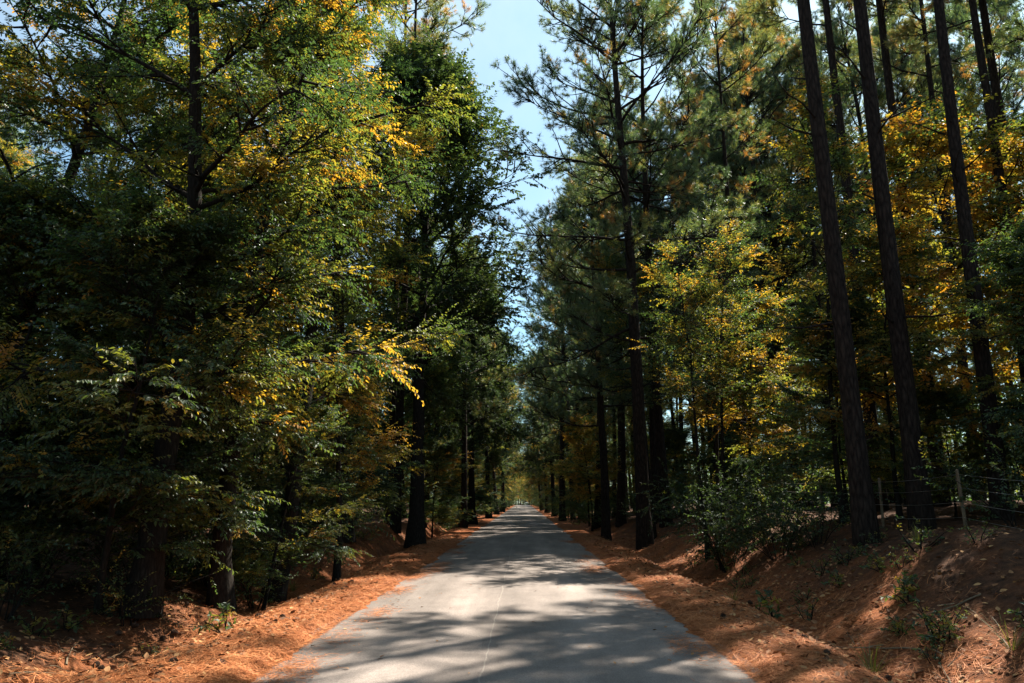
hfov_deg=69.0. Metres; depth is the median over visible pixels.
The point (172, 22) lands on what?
broadleaf tree
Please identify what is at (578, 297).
pine tree
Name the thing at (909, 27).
pine tree
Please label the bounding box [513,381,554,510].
broadleaf tree
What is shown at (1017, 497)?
shrub
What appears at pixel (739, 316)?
understory tree
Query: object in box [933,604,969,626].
seedling
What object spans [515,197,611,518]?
pine tree
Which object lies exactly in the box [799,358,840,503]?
understory tree
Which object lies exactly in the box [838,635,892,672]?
grass tuft
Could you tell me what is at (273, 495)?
shrub
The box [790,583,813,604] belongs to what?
seedling
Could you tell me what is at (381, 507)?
shrub
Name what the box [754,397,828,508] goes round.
understory tree
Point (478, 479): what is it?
understory tree
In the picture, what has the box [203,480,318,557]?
shrub
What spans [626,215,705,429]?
pine tree
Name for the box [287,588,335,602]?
fallen branch
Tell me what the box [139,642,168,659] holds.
seedling
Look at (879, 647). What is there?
fallen branch
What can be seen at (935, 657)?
seedling
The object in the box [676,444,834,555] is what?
shrub
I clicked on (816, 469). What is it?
woods
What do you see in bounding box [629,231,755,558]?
understory tree
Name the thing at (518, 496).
broadleaf tree
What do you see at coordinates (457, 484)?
broadleaf tree
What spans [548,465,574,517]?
understory tree
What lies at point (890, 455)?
understory tree
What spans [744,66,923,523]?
broadleaf tree
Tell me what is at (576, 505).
understory tree
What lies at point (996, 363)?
understory tree
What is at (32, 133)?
pine tree
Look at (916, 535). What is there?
seedling
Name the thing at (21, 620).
seedling
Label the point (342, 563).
seedling
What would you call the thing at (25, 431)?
understory tree
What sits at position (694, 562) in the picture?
seedling
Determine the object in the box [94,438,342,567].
shrub
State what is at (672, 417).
pine tree
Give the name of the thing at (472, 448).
broadleaf tree
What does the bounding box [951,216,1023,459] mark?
understory tree
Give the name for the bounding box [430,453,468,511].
understory tree
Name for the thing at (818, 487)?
understory tree
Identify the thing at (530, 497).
broadleaf tree
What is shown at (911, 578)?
seedling
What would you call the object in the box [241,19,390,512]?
pine tree
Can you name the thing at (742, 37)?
pine tree
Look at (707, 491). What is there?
shrub
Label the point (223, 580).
broadleaf tree
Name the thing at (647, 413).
understory tree
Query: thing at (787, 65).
pine tree
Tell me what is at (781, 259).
pine tree
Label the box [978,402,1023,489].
shrub
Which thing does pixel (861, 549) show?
seedling
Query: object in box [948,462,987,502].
shrub
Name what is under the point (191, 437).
broadleaf tree
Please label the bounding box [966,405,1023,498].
understory tree
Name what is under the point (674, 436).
understory tree
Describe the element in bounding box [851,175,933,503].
pine tree
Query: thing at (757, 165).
pine tree
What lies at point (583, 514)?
shrub
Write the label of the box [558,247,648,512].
pine tree
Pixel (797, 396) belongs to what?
understory tree
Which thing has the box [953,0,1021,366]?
pine tree
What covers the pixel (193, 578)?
shrub
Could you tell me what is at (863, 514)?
pine tree
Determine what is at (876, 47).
pine tree
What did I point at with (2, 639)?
seedling
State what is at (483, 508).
shrub
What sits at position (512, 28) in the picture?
sky
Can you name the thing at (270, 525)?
shrub
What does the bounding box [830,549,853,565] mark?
seedling
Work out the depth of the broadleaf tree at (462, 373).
38.72 m
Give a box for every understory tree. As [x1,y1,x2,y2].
[0,154,202,545]
[0,166,206,572]
[0,167,298,614]
[0,204,336,551]
[0,286,60,443]
[83,389,209,530]
[179,401,266,489]
[183,390,387,610]
[238,385,334,522]
[242,345,388,555]
[243,313,285,486]
[253,335,430,545]
[256,405,359,504]
[281,383,438,515]
[357,430,409,514]
[361,463,409,501]
[369,454,409,502]
[401,434,474,537]
[404,416,480,516]
[429,425,514,527]
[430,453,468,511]
[431,446,493,508]
[438,469,480,490]
[467,448,502,512]
[497,466,518,503]
[542,412,632,525]
[542,442,594,519]
[542,472,565,508]
[543,413,628,530]
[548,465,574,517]
[567,476,594,521]
[571,454,628,504]
[585,417,623,487]
[616,418,633,485]
[617,396,649,462]
[626,441,634,483]
[627,434,675,492]
[628,425,702,504]
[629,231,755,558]
[630,441,690,506]
[631,173,761,522]
[645,394,674,458]
[662,220,786,547]
[671,283,822,515]
[671,377,785,508]
[671,401,729,486]
[672,446,702,492]
[699,379,821,507]
[725,288,943,518]
[727,387,799,506]
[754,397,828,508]
[771,209,1023,519]
[782,73,1023,405]
[786,404,811,506]
[798,386,825,470]
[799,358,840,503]
[800,360,898,470]
[809,409,841,468]
[811,437,829,505]
[840,352,985,506]
[879,423,901,503]
[882,405,957,477]
[889,328,952,440]
[889,378,1023,518]
[894,205,1023,473]
[894,406,949,450]
[897,100,1023,393]
[921,404,987,495]
[923,376,1023,490]
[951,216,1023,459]
[951,339,1022,458]
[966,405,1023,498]
[970,440,1023,499]
[972,322,1019,377]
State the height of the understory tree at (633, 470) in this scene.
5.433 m
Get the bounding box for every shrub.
[0,435,136,584]
[14,540,73,573]
[73,482,246,562]
[74,534,224,626]
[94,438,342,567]
[120,482,296,586]
[165,556,206,583]
[194,444,394,574]
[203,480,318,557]
[232,533,306,609]
[244,455,312,521]
[264,471,373,542]
[316,491,379,528]
[353,509,389,523]
[355,513,391,544]
[365,470,426,522]
[382,487,409,517]
[425,504,477,531]
[426,501,458,528]
[435,488,481,526]
[458,495,497,522]
[491,490,516,510]
[505,493,514,508]
[538,485,577,516]
[539,493,550,510]
[548,490,592,521]
[552,481,615,523]
[581,495,630,524]
[584,480,634,516]
[611,478,635,514]
[631,452,738,521]
[633,449,817,572]
[661,448,793,544]
[672,482,714,513]
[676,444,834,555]
[679,468,737,508]
[689,455,843,559]
[706,465,815,527]
[761,469,897,547]
[770,422,902,503]
[785,441,886,502]
[902,401,1023,499]
[912,425,1023,527]
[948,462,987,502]
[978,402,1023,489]
[989,437,1023,501]
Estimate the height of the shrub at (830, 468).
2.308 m
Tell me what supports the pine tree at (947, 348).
on the ground
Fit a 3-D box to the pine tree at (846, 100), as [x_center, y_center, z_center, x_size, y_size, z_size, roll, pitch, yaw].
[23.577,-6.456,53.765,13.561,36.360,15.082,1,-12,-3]
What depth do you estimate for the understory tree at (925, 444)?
40.74 m
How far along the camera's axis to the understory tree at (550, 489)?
62.23 m
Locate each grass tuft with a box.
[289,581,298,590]
[721,582,741,599]
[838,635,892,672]
[967,607,1023,650]
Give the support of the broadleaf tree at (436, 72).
on the ground
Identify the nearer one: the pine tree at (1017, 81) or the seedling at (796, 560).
the seedling at (796, 560)
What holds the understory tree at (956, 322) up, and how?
on the ground
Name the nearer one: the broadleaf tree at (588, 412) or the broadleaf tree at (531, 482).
the broadleaf tree at (588, 412)
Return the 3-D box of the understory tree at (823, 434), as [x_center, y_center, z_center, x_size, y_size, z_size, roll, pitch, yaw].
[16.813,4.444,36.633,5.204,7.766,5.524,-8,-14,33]
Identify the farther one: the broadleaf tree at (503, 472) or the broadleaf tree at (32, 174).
the broadleaf tree at (503, 472)
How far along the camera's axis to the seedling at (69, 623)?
9.74 m
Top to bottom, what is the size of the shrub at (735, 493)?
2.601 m
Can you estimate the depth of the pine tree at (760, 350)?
58.13 m
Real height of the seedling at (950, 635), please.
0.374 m
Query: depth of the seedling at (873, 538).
13.18 m
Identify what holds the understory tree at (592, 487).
on the ground
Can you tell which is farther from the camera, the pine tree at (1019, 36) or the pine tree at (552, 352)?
the pine tree at (552, 352)
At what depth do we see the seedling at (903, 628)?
8.75 m
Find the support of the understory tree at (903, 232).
on the ground
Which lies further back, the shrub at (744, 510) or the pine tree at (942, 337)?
the pine tree at (942, 337)
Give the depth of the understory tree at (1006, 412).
15.66 m
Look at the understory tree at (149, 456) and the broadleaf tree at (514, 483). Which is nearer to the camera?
the understory tree at (149, 456)
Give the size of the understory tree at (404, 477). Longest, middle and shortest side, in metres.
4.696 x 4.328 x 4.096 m
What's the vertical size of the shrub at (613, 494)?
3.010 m
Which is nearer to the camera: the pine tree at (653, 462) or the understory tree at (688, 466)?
the pine tree at (653, 462)
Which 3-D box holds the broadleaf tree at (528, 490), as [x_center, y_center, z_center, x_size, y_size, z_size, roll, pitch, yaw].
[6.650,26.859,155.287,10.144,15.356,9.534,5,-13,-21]
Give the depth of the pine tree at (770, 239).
45.62 m
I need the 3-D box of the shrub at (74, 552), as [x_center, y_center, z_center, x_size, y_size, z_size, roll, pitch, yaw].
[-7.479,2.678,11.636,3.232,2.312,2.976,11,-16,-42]
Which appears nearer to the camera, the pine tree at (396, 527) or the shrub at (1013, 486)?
the shrub at (1013, 486)
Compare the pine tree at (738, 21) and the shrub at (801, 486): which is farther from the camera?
the pine tree at (738, 21)
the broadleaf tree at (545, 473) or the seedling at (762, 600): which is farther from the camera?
the broadleaf tree at (545, 473)
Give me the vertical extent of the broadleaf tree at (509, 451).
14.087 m
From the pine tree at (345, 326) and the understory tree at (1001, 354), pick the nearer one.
the understory tree at (1001, 354)
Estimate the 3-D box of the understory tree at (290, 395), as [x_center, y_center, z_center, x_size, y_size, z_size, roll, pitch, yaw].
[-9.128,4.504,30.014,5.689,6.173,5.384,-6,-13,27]
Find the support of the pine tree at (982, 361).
on the ground
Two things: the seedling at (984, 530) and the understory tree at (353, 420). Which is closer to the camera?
the seedling at (984, 530)
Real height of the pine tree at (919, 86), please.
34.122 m
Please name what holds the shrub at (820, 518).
on the ground
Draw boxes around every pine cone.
[93,661,99,666]
[131,622,138,627]
[168,657,177,664]
[884,674,891,680]
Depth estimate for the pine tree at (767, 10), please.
21.06 m
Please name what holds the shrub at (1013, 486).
on the ground
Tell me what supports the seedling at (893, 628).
on the ground
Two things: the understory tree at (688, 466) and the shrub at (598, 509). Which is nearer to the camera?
the shrub at (598, 509)
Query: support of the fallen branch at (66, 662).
on the ground
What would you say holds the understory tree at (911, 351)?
on the ground
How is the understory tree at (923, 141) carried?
on the ground
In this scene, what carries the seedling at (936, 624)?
on the ground
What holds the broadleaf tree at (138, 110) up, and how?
on the ground
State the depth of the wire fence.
12.59 m
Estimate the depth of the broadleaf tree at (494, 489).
82.42 m
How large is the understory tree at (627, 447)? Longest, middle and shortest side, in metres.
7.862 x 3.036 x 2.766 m
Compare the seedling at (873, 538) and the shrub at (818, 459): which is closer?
the seedling at (873, 538)
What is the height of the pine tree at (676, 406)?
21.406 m
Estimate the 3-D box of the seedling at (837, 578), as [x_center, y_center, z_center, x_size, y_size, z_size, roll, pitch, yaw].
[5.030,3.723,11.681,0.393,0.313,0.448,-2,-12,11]
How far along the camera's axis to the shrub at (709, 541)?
17.41 m
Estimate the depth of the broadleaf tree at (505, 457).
99.93 m
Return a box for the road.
[251,505,760,682]
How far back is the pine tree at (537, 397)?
105.21 m
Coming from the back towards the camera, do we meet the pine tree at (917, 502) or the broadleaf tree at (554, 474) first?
the broadleaf tree at (554, 474)
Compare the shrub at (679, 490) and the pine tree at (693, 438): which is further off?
the pine tree at (693, 438)
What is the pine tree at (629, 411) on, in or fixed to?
on the ground
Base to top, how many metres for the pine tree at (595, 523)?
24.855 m
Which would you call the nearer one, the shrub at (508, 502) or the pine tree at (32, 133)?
the pine tree at (32, 133)
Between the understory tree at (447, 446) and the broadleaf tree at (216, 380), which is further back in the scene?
the understory tree at (447, 446)
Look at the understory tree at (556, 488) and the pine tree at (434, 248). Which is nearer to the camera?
the pine tree at (434, 248)
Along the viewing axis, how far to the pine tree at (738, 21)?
33.82 m
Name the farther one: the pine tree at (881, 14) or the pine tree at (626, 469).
the pine tree at (626, 469)
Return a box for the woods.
[25,342,1023,507]
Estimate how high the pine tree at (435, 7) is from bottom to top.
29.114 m
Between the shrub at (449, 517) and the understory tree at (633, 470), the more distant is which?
the understory tree at (633, 470)
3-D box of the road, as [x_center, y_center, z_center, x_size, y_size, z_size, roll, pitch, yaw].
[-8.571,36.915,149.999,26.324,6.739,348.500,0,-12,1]
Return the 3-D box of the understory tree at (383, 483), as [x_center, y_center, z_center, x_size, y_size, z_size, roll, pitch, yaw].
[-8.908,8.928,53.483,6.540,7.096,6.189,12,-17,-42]
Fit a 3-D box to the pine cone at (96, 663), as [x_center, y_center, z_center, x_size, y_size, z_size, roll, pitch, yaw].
[-4.897,3.807,8.785,0.076,0.076,0.086,-32,0,-9]
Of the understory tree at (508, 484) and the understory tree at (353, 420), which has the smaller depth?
the understory tree at (353, 420)
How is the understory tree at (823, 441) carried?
on the ground
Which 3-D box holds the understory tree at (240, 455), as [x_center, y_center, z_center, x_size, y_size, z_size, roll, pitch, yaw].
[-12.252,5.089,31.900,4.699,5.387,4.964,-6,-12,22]
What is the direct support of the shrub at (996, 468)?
on the ground
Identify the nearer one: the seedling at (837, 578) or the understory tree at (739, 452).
the seedling at (837, 578)
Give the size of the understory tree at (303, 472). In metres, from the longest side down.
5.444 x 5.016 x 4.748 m
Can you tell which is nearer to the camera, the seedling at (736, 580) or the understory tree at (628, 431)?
the seedling at (736, 580)
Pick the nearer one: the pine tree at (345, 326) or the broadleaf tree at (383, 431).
the broadleaf tree at (383, 431)
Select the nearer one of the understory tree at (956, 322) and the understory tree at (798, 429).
the understory tree at (956, 322)
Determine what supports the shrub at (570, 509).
on the ground
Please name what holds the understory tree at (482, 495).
on the ground
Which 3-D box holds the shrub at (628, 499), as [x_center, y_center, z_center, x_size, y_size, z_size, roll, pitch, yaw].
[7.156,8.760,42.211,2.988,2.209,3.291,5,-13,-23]
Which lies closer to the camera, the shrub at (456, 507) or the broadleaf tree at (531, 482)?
the shrub at (456, 507)
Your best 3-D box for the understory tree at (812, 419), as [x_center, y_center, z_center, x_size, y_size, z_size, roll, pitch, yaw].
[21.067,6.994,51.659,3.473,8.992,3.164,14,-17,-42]
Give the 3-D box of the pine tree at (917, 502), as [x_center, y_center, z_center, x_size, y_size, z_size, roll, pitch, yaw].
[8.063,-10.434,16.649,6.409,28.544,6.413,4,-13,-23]
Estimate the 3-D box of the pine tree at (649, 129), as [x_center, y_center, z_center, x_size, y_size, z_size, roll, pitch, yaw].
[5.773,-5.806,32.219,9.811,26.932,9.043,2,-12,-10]
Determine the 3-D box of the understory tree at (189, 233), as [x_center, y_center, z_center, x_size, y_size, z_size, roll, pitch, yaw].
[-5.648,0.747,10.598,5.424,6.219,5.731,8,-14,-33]
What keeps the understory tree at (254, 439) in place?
on the ground
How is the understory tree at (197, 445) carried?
on the ground
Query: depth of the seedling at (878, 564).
11.14 m
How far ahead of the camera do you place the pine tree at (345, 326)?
61.73 m
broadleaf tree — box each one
[0,0,223,580]
[0,0,349,578]
[0,0,424,618]
[0,127,42,287]
[0,139,73,506]
[9,0,483,612]
[112,102,350,494]
[125,149,288,517]
[162,0,478,603]
[187,328,282,469]
[209,134,342,548]
[213,0,456,542]
[255,132,421,582]
[255,191,383,526]
[312,23,561,547]
[347,238,459,517]
[364,267,485,527]
[404,374,467,513]
[426,265,539,524]
[467,329,532,518]
[468,434,512,492]
[475,385,520,514]
[488,376,534,511]
[490,421,513,510]
[496,413,516,491]
[504,451,523,498]
[505,441,529,499]
[509,452,522,505]
[511,384,558,512]
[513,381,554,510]
[514,473,529,504]
[515,348,573,516]
[519,453,534,501]
[520,444,540,502]
[522,480,536,496]
[533,423,572,514]
[539,427,567,489]
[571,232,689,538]
[571,357,631,471]
[606,410,648,506]
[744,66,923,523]
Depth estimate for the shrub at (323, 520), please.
19.94 m
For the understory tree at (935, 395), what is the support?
on the ground
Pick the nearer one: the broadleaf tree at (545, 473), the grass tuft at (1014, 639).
the grass tuft at (1014, 639)
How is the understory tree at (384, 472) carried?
on the ground
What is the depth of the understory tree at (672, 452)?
41.60 m
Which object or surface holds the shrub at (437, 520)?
on the ground
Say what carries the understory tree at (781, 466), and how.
on the ground
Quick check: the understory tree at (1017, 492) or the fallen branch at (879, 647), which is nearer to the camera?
the fallen branch at (879, 647)
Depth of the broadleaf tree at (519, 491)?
250.13 m
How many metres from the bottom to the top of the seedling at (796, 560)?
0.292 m
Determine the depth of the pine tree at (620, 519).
40.90 m
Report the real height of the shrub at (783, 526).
2.167 m
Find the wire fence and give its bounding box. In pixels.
[675,469,1023,529]
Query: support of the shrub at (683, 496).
on the ground
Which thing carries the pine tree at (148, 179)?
on the ground
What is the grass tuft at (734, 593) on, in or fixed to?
on the ground
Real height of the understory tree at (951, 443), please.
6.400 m
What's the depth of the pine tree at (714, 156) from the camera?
38.40 m
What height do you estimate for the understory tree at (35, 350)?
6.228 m
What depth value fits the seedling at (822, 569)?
12.92 m
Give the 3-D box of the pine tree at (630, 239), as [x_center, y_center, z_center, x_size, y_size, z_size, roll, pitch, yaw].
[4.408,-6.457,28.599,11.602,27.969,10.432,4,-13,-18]
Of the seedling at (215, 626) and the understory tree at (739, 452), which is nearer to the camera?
the seedling at (215, 626)
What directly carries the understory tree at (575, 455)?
on the ground
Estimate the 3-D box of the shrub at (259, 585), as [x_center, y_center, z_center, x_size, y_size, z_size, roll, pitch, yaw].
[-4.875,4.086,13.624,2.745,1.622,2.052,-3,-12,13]
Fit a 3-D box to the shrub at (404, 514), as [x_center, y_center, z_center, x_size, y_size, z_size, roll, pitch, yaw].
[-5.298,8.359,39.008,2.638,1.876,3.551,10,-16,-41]
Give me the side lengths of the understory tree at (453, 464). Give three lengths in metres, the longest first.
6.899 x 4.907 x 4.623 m
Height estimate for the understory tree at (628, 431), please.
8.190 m
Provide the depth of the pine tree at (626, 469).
78.72 m
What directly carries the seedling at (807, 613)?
on the ground
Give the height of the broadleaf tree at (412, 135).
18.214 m
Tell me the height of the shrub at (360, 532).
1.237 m
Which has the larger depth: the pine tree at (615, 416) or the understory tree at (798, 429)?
the pine tree at (615, 416)
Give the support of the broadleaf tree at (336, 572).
on the ground
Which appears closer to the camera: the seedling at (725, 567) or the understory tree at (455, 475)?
the seedling at (725, 567)
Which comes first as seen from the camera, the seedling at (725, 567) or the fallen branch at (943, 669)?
the fallen branch at (943, 669)
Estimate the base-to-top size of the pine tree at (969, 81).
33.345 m
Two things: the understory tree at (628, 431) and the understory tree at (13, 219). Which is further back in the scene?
the understory tree at (628, 431)
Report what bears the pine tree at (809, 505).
on the ground
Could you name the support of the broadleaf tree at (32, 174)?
on the ground
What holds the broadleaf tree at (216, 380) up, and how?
on the ground
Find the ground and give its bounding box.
[0,500,1023,682]
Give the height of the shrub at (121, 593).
1.358 m
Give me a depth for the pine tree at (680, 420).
52.42 m
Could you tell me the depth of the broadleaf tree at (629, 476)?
87.30 m
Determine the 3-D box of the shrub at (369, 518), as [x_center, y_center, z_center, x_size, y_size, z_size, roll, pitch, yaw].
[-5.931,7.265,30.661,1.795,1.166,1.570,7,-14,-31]
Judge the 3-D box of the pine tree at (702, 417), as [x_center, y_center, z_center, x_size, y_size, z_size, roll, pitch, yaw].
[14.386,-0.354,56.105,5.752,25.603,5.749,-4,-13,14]
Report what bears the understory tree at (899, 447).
on the ground
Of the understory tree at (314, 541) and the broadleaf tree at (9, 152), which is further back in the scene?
the broadleaf tree at (9, 152)
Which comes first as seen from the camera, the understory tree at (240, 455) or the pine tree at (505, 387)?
the understory tree at (240, 455)
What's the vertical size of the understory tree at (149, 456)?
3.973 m
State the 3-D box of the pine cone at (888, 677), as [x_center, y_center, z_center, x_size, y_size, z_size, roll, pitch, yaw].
[3.820,3.426,7.578,0.082,0.072,0.072,-18,23,-10]
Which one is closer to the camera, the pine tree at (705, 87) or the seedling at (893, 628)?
the seedling at (893, 628)
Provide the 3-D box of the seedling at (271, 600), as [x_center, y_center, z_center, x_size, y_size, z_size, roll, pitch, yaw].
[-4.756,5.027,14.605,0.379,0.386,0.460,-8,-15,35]
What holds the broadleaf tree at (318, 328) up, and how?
on the ground
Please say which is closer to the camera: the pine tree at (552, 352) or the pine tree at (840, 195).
the pine tree at (840, 195)
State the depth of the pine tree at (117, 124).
23.27 m
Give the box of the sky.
[0,0,1023,503]
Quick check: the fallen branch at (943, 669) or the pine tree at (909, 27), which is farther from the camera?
the pine tree at (909, 27)
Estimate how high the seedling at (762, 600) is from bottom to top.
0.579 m
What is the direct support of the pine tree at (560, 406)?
on the ground
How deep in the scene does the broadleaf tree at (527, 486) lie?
182.74 m
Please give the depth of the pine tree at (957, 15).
41.97 m
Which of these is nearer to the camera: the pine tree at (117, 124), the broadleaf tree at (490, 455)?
the pine tree at (117, 124)
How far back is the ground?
10.59 m
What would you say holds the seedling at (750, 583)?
on the ground
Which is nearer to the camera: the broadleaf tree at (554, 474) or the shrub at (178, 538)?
the shrub at (178, 538)
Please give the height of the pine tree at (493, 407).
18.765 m
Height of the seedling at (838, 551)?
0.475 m
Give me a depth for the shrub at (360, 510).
25.21 m
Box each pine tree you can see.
[0,10,218,521]
[0,40,65,337]
[125,103,186,353]
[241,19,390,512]
[317,300,370,428]
[333,0,456,525]
[361,0,491,533]
[387,221,482,509]
[424,218,521,527]
[466,0,768,549]
[467,323,512,494]
[512,229,596,520]
[514,142,673,540]
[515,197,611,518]
[522,274,596,519]
[523,334,586,494]
[526,64,696,526]
[533,163,664,528]
[533,330,568,448]
[542,0,755,527]
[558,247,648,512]
[570,250,647,517]
[575,116,719,523]
[593,392,647,510]
[606,249,673,511]
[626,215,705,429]
[632,88,818,510]
[635,180,701,508]
[638,107,771,513]
[640,68,780,510]
[642,284,698,482]
[643,329,702,438]
[644,289,706,504]
[648,0,790,513]
[656,110,804,504]
[665,209,709,506]
[672,0,869,504]
[677,9,873,506]
[686,188,798,504]
[728,76,825,506]
[731,135,799,437]
[738,0,889,511]
[744,221,836,506]
[758,0,880,544]
[761,39,859,506]
[764,127,906,502]
[766,18,911,378]
[768,0,981,503]
[791,0,996,372]
[821,0,995,529]
[849,0,1011,499]
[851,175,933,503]
[856,0,951,506]
[871,55,1023,379]
[873,204,972,452]
[884,0,1023,382]
[886,0,1023,495]
[899,0,1023,286]
[902,0,1015,520]
[920,185,965,500]
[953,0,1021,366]
[985,6,1023,67]
[1011,76,1023,87]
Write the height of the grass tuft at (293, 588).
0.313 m
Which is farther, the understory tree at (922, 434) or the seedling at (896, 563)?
the understory tree at (922, 434)
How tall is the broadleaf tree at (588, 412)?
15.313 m
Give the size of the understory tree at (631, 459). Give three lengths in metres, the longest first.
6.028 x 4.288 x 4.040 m
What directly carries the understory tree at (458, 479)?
on the ground
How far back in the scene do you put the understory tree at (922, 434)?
36.01 m
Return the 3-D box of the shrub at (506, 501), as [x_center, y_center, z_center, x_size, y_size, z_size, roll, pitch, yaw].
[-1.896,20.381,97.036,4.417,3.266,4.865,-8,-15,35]
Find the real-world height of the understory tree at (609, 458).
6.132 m
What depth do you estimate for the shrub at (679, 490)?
28.63 m
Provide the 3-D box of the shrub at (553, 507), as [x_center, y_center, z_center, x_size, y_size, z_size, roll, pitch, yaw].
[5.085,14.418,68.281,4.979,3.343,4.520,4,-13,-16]
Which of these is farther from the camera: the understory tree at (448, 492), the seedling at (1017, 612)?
the understory tree at (448, 492)
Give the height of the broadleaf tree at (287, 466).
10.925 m
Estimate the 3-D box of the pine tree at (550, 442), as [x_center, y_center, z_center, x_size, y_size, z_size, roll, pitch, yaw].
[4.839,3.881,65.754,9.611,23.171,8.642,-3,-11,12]
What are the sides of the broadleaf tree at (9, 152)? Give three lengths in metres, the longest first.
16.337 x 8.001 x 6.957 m
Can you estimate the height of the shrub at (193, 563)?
2.167 m
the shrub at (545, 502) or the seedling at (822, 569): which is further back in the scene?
the shrub at (545, 502)
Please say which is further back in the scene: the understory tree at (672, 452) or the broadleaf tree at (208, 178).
the understory tree at (672, 452)
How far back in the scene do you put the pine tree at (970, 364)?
57.45 m
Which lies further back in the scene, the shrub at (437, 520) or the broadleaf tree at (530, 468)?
the broadleaf tree at (530, 468)
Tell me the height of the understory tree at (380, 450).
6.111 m
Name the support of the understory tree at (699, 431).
on the ground
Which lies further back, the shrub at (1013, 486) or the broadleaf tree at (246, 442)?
the broadleaf tree at (246, 442)
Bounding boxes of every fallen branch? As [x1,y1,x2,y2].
[9,650,123,675]
[57,637,87,665]
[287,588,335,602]
[827,629,920,649]
[894,593,980,626]
[931,649,960,682]
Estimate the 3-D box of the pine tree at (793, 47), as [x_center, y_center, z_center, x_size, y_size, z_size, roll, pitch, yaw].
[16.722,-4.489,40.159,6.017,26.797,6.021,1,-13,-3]
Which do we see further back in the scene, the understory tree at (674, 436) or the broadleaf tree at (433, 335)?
the understory tree at (674, 436)
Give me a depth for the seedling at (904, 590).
9.79 m
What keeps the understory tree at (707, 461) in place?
on the ground
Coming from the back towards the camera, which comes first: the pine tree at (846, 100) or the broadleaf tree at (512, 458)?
the broadleaf tree at (512, 458)
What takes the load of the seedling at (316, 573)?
on the ground
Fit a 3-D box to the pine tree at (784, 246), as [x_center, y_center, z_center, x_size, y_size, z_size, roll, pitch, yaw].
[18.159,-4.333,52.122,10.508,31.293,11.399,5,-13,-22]
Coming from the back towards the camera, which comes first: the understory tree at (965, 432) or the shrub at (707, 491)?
the understory tree at (965, 432)
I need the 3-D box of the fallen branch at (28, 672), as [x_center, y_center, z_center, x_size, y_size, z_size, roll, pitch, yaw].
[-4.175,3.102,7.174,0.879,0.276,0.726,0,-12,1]
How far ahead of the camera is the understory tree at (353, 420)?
18.11 m
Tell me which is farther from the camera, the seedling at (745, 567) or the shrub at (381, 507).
the shrub at (381, 507)
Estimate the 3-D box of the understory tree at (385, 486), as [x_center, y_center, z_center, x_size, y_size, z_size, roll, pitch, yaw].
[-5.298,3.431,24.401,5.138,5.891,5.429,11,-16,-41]
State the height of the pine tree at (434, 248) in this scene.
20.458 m
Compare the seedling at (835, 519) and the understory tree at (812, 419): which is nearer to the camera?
the seedling at (835, 519)
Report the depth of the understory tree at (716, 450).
24.87 m
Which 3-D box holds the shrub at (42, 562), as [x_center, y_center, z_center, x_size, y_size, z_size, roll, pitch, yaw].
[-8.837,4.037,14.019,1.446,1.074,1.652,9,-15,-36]
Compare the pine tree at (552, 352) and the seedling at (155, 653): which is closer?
the seedling at (155, 653)
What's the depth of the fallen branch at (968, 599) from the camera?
8.96 m
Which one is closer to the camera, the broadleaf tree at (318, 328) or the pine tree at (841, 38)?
the broadleaf tree at (318, 328)
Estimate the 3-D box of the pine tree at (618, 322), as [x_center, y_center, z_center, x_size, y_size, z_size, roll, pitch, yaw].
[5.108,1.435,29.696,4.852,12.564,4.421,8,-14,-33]
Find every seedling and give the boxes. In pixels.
[0,630,15,649]
[9,610,54,638]
[48,603,97,632]
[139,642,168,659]
[193,600,236,637]
[263,590,283,603]
[308,566,326,579]
[331,555,348,565]
[684,551,705,569]
[711,557,731,570]
[726,575,745,588]
[731,559,756,576]
[740,573,755,588]
[754,587,784,618]
[785,553,804,565]
[788,597,819,621]
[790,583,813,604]
[800,554,830,576]
[820,568,844,586]
[829,503,850,527]
[829,538,862,566]
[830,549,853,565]
[852,542,869,556]
[858,550,885,572]
[860,526,888,546]
[879,614,904,635]
[880,577,916,606]
[887,547,919,568]
[890,618,920,635]
[894,514,953,551]
[894,570,919,593]
[908,522,922,540]
[913,597,967,647]
[913,637,945,664]
[915,610,963,642]
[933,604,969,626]
[959,518,998,544]
[1004,602,1023,627]
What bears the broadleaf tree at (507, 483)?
on the ground
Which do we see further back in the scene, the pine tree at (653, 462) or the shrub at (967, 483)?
the pine tree at (653, 462)
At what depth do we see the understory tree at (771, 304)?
22.48 m
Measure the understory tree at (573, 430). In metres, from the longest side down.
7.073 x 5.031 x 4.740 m
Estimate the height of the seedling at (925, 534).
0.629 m

